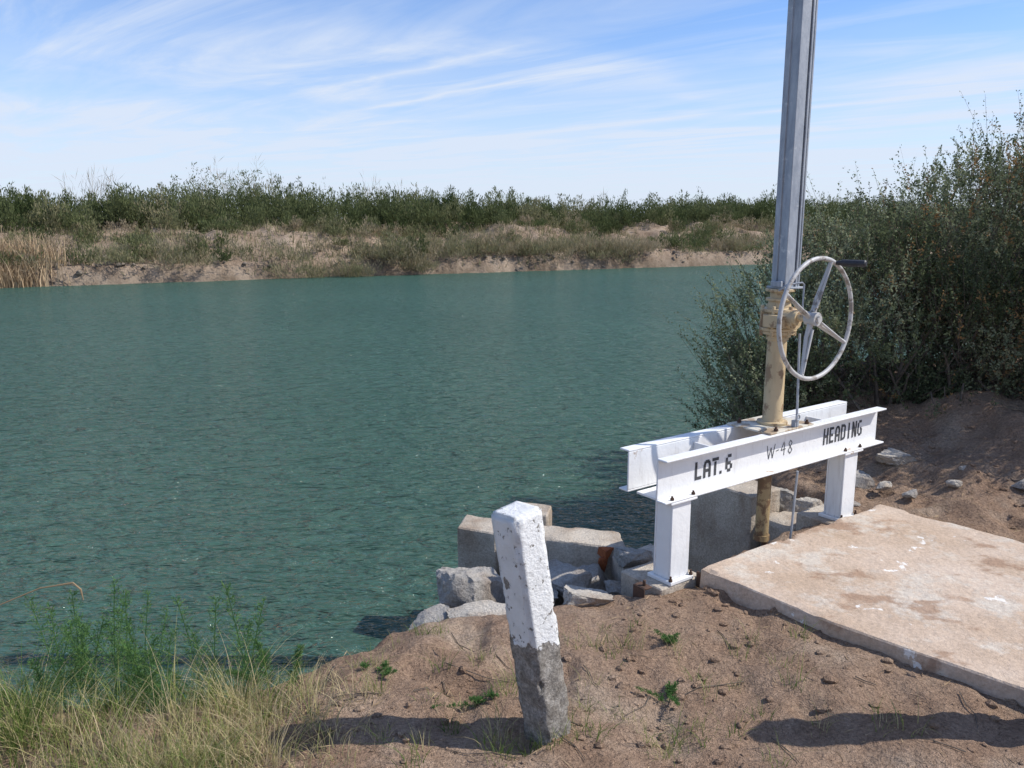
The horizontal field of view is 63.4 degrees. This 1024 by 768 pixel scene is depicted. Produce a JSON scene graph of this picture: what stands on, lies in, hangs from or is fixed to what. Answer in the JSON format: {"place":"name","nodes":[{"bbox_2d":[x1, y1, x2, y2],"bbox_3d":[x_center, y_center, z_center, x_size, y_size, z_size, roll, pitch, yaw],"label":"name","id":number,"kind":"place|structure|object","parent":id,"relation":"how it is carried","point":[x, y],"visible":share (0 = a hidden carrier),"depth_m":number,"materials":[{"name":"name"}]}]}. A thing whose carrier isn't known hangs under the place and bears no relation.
{"place":"outdoors","nodes":[
{"label":"outdoors","id":0,"kind":"place"},
{"bbox_2d":[0,610,343,767],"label":"grass","id":1,"kind":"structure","parent":0,"point":[14,705],"depth_m":2.77,"materials":[{"name":"green plant"}]},
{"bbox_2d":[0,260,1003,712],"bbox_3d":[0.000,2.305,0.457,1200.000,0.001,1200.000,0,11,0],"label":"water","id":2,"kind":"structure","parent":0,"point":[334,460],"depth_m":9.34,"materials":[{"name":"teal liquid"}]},
{"bbox_2d":[0,218,1023,767],"bbox_3d":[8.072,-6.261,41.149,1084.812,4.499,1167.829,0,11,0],"label":"ground","id":3,"kind":"structure","parent":0,"point":[856,746],"depth_m":3.02,"materials":[{"name":"brown soil"}]},
{"bbox_2d":[0,230,77,287],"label":"dry reeds","id":4,"kind":"object","parent":3,"relation":"on","point":[12,276],"visible":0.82,"depth_m":29.70,"materials":[{"name":"beige plant"}]},
{"bbox_2d":[0,582,83,604],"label":"dry seed stem","id":5,"kind":"object","parent":3,"relation":"on","point":[78,587],"visible":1,"depth_m":2.94,"materials":[{"name":"beige plant"}]},
{"bbox_2d":[22,594,104,714],"bbox_3d":[-1.667,1.000,3.016,0.312,0.429,0.277,3,12,15],"label":"green weed","id":6,"kind":"object","parent":3,"relation":"on","point":[38,675],"visible":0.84,"depth_m":3.03,"materials":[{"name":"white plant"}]},
{"bbox_2d":[55,576,161,706],"bbox_3d":[-1.535,1.042,3.124,0.278,0.614,0.421,7,13,31],"label":"green weed","id":7,"kind":"object","parent":3,"relation":"on","point":[108,627],"visible":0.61,"depth_m":3.13,"materials":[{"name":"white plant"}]},
{"bbox_2d":[76,595,171,713],"bbox_3d":[-1.415,1.054,3.075,0.289,0.525,0.330,0,11,0],"label":"green weed","id":8,"kind":"object","parent":3,"relation":"on","point":[115,659],"visible":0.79,"depth_m":3.06,"materials":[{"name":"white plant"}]},
{"bbox_2d":[118,626,192,713],"bbox_3d":[-1.299,1.117,3.071,0.313,0.578,0.457,0,11,0],"label":"green weed","id":9,"kind":"object","parent":3,"relation":"on","point":[165,662],"visible":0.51,"depth_m":3.01,"materials":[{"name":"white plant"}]},
{"bbox_2d":[171,580,272,697],"bbox_3d":[-1.050,1.009,3.102,0.456,0.718,0.262,7,13,32],"label":"green weed","id":10,"kind":"object","parent":3,"relation":"on","point":[237,635],"visible":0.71,"depth_m":3.11,"materials":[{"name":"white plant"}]},
{"bbox_2d":[74,650,387,767],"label":"dry grass","id":11,"kind":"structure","parent":3,"relation":"on","point":[314,690],"depth_m":2.64,"materials":[{"name":"beige plant"}]},
{"bbox_2d":[225,638,304,690],"bbox_3d":[-0.897,1.041,3.028,0.287,0.228,0.178,-3,12,-14],"label":"green weed","id":12,"kind":"object","parent":3,"relation":"on","point":[297,655],"visible":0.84,"depth_m":3.02,"materials":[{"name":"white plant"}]},
{"bbox_2d":[105,162,523,213],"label":"willow trees","id":13,"kind":"object","parent":3,"relation":"on","point":[198,188],"visible":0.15,"depth_m":44.36,"materials":[{"name":"green plant"}]},
{"bbox_2d":[54,156,615,208],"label":"bare shrubs","id":14,"kind":"object","parent":3,"relation":"on","point":[103,185],"visible":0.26,"depth_m":42.89,"materials":[{"name":"brown plant"}]},
{"bbox_2d":[359,659,397,677],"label":"ground weed","id":15,"kind":"object","parent":3,"relation":"on","point":[387,669],"visible":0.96,"depth_m":2.99,"materials":[{"name":"green plant"}]},
{"bbox_2d":[407,603,449,630],"bbox_3d":[-0.314,1.086,3.638,0.316,0.096,0.258,9,27,38],"label":"rock","id":16,"kind":"object","parent":3,"relation":"on","point":[434,613],"visible":0.31,"depth_m":3.69,"materials":[{"name":"grey stone"}]},
{"bbox_2d":[432,688,499,707],"bbox_3d":[-0.157,1.066,2.801,0.233,0.068,0.080,0,11,0],"label":"ground weed","id":17,"kind":"object","parent":3,"relation":"on","point":[478,698],"visible":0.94,"depth_m":2.79,"materials":[{"name":"green plant"}]},
{"bbox_2d":[3,245,930,279],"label":"bank gravel","id":18,"kind":"structure","parent":3,"relation":"on","point":[79,272],"depth_m":36.50,"materials":[{"name":"brown gravel"}]},
{"bbox_2d":[436,566,504,607],"bbox_3d":[-0.172,1.000,3.917,0.379,0.278,0.278,-1,4,-17],"label":"rock","id":19,"kind":"object","parent":3,"relation":"on","point":[458,586],"visible":0.55,"depth_m":3.82,"materials":[{"name":"grey stone"}]},
{"bbox_2d":[446,600,505,617],"bbox_3d":[-0.123,1.026,3.676,0.342,0.088,0.203,5,9,-7],"label":"rock","id":20,"kind":"object","parent":3,"relation":"on","point":[483,607],"visible":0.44,"depth_m":3.66,"materials":[{"name":"grey stone"}]},
{"bbox_2d":[12,227,951,279],"bbox_3d":[7.333,-6.992,42.286,64.694,2.368,3.239,-6,13,-27],"label":"bank brush","id":21,"kind":"object","parent":3,"relation":"on","point":[594,247],"visible":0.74,"depth_m":35.79,"materials":[{"name":"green plant"}]},
{"bbox_2d":[0,174,981,236],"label":"shrub thicket","id":22,"kind":"object","parent":3,"relation":"on","point":[27,209],"visible":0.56,"depth_m":41.44,"materials":[{"name":"green plant"}]},
{"bbox_2d":[0,206,997,266],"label":"bank shrubs","id":23,"kind":"object","parent":3,"relation":"on","point":[334,225],"visible":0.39,"depth_m":37.41,"materials":[{"name":"green plant"}]},
{"bbox_2d":[1,218,1005,276],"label":"bank grass","id":24,"kind":"structure","parent":3,"relation":"on","point":[309,230],"depth_m":37.36,"materials":[{"name":"beige plant"}]},
{"bbox_2d":[2,392,1023,767],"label":"dirt clods","id":25,"kind":"object","parent":3,"relation":"on","point":[822,708],"visible":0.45,"depth_m":2.89,"materials":[{"name":"brown soil"}]},
{"bbox_2d":[491,501,570,744],"bbox_3d":[0.080,0.862,2.591,0.127,1.014,0.127,-19,17,-39],"label":"concrete post","id":26,"kind":"object","parent":3,"relation":"on","point":[519,534],"visible":0.89,"depth_m":2.51,"materials":[{"name":"paint"}]},
{"bbox_2d":[552,587,557,602],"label":"rock","id":27,"kind":"object","parent":3,"relation":"on","point":[555,593],"visible":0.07,"depth_m":3.84,"materials":[{"name":"grey stone"}]},
{"bbox_2d":[563,584,613,606],"bbox_3d":[0.332,0.964,3.679,0.241,0.110,0.181,8,-1,-30],"label":"rock","id":28,"kind":"object","parent":3,"relation":"on","point":[574,595],"visible":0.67,"depth_m":3.63,"materials":[{"name":"grey stone"}]},
{"bbox_2d":[159,380,1023,767],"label":"leaf litter","id":29,"kind":"object","parent":3,"relation":"on","point":[733,604],"visible":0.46,"depth_m":3.15,"materials":[{"name":"brown plant"}]},
{"bbox_2d":[307,615,939,767],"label":"grass sprigs","id":30,"kind":"object","parent":3,"relation":"on","point":[585,726],"depth_m":2.70,"materials":[{"name":"green plant"}]},
{"bbox_2d":[285,630,977,762],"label":"fallen twigs","id":31,"kind":"object","parent":3,"relation":"on","point":[573,722],"visible":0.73,"depth_m":2.83,"materials":[{"name":"brown wood"}]},
{"bbox_2d":[633,580,651,597],"bbox_3d":[0.576,0.929,3.661,0.050,0.135,0.070,-8,14,-36],"label":"rusty bracket","id":32,"kind":"object","parent":3,"relation":"on","point":[639,588],"visible":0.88,"depth_m":3.64,"materials":[{"name":"brown metal"}]},
{"bbox_2d":[457,480,834,596],"bbox_3d":[0.793,1.670,4.874,1.807,2.037,1.547,-8,14,-36],"label":"concrete headwall","id":33,"kind":"object","parent":3,"relation":"on","point":[722,524],"visible":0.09,"depth_m":4.71,"materials":[{"name":"grey concrete"}]},
{"bbox_2d":[598,556,607,571],"bbox_3d":[0.473,0.964,4.346,0.041,0.130,0.077,17,17,30],"label":"rust encrustation","id":34,"kind":"object","parent":33,"relation":"attached to","point":[602,561],"visible":0.77,"depth_m":4.32,"materials":[{"name":"brown metal"}]},
{"bbox_2d":[597,547,613,559],"bbox_3d":[0.495,0.890,4.366,0.083,0.082,0.067,-11,15,-43],"label":"rust encrustation","id":35,"kind":"object","parent":33,"relation":"attached to","point":[605,552],"visible":0.95,"depth_m":4.34,"materials":[{"name":"brown metal"}]},
{"bbox_2d":[604,580,620,594],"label":"rock","id":36,"kind":"object","parent":33,"relation":"on","point":[613,587],"visible":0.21,"depth_m":3.92,"materials":[{"name":"grey stone"}]},
{"bbox_2d":[613,546,653,567],"bbox_3d":[0.625,0.891,4.222,0.187,0.125,0.191,1,7,-19],"label":"rock","id":37,"kind":"object","parent":33,"relation":"on","point":[626,557],"visible":0.89,"depth_m":4.17,"materials":[{"name":"grey stone"}]},
{"bbox_2d":[619,0,886,585],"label":"canal headgate","id":38,"kind":"object","parent":33,"relation":"on","point":[681,471],"visible":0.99,"depth_m":3.94,"materials":[{"name":"white metal"}]},
{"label":"rock","id":39,"kind":"object","parent":33,"relation":"attached to","visible":0},
{"bbox_2d":[553,563,607,606],"bbox_3d":[0.358,1.090,4.212,0.226,0.262,0.388,6,13,28],"label":"rock","id":40,"kind":"object","parent":39,"relation":"on","point":[599,578],"visible":0.19,"depth_m":4.23,"materials":[{"name":"grey stone"}]},
{"bbox_2d":[548,559,591,604],"bbox_3d":[0.257,0.974,4.012,0.246,0.179,0.294,-4,12,-20],"label":"rock","id":41,"kind":"object","parent":40,"relation":"on","point":[562,575],"visible":0.52,"depth_m":3.94,"materials":[{"name":"grey stone"}]},
{"bbox_2d":[634,681,680,705],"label":"ground weed","id":42,"kind":"object","parent":3,"relation":"on","point":[671,690],"visible":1,"depth_m":2.89,"materials":[{"name":"green plant"}]},
{"bbox_2d":[653,629,680,644],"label":"ground weed","id":43,"kind":"object","parent":3,"relation":"on","point":[665,637],"visible":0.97,"depth_m":3.21,"materials":[{"name":"green plant"}]},
{"bbox_2d":[696,571,700,587],"bbox_3d":[0.873,0.894,3.775,0.060,0.100,0.040,-8,14,-36],"label":"rusty bracket","id":44,"kind":"object","parent":3,"relation":"on","point":[698,575],"visible":0.38,"depth_m":3.76,"materials":[{"name":"brown metal"}]},
{"bbox_2d":[778,487,793,511],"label":"rock","id":45,"kind":"object","parent":3,"relation":"on","point":[786,495],"visible":0.2,"depth_m":5.02,"materials":[{"name":"grey stone"}]},
{"bbox_2d":[782,497,823,511],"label":"rock","id":46,"kind":"object","parent":3,"relation":"on","point":[804,503],"visible":0.42,"depth_m":4.91,"materials":[{"name":"grey stone"}]},
{"bbox_2d":[663,168,987,430],"bbox_3d":[2.352,-0.170,6.339,2.480,2.965,1.986,0,11,0],"label":"saltbush","id":47,"kind":"object","parent":3,"relation":"on","point":[754,366],"visible":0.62,"depth_m":5.96,"materials":[{"name":"green plant"}]},
{"bbox_2d":[853,501,860,506],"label":"rock","id":48,"kind":"object","parent":3,"relation":"on","point":[856,504],"visible":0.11,"depth_m":4.78,"materials":[{"name":"grey stone"}]},
{"bbox_2d":[700,504,1023,706],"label":"concrete slab","id":49,"kind":"structure","parent":3,"relation":"on","point":[945,599],"depth_m":3.53,"materials":[{"name":"beige concrete"}]},
{"bbox_2d":[855,470,874,488],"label":"rock","id":50,"kind":"object","parent":3,"relation":"on","point":[864,480],"visible":0.57,"depth_m":5.01,"materials":[{"name":"grey stone"}]},
{"bbox_2d":[875,481,891,490],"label":"rock","id":51,"kind":"object","parent":3,"relation":"on","point":[883,485],"visible":1,"depth_m":4.89,"materials":[{"name":"grey stone"}]},
{"bbox_2d":[758,110,1023,361],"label":"saltbush","id":52,"kind":"object","parent":3,"relation":"on","point":[911,187],"visible":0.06,"depth_m":7.73,"materials":[{"name":"green plant"}]},
{"bbox_2d":[875,448,916,465],"bbox_3d":[2.377,0.455,5.205,0.360,0.085,0.210,5,10,-24],"label":"rock","id":53,"kind":"object","parent":3,"relation":"on","point":[891,456],"visible":0.92,"depth_m":5.12,"materials":[{"name":"grey stone"}]},
{"bbox_2d":[902,489,917,498],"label":"rock","id":54,"kind":"object","parent":3,"relation":"on","point":[911,494],"visible":1,"depth_m":4.75,"materials":[{"name":"grey stone"}]},
{"bbox_2d":[838,90,1023,420],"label":"saltbush","id":55,"kind":"object","parent":3,"relation":"on","point":[994,320],"visible":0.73,"depth_m":5.94,"materials":[{"name":"green plant"}]},
{"bbox_2d":[946,479,962,487],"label":"rock","id":56,"kind":"object","parent":3,"relation":"on","point":[955,483],"visible":0.99,"depth_m":4.77,"materials":[{"name":"grey stone"}]},
{"bbox_2d":[960,121,1023,407],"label":"saltbush","id":57,"kind":"object","parent":3,"relation":"on","point":[1020,196],"visible":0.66,"depth_m":5.72,"materials":[{"name":"green plant"}]},
{"bbox_2d":[1011,479,1023,488],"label":"rock","id":58,"kind":"object","parent":3,"relation":"on","point":[1019,484],"visible":1,"depth_m":4.69,"materials":[{"name":"grey stone"}]},
{"bbox_2d":[0,0,1023,212],"label":"sky","id":59,"kind":"structure","parent":0,"point":[535,98],"materials":[{"name":"blue"}]}
]}

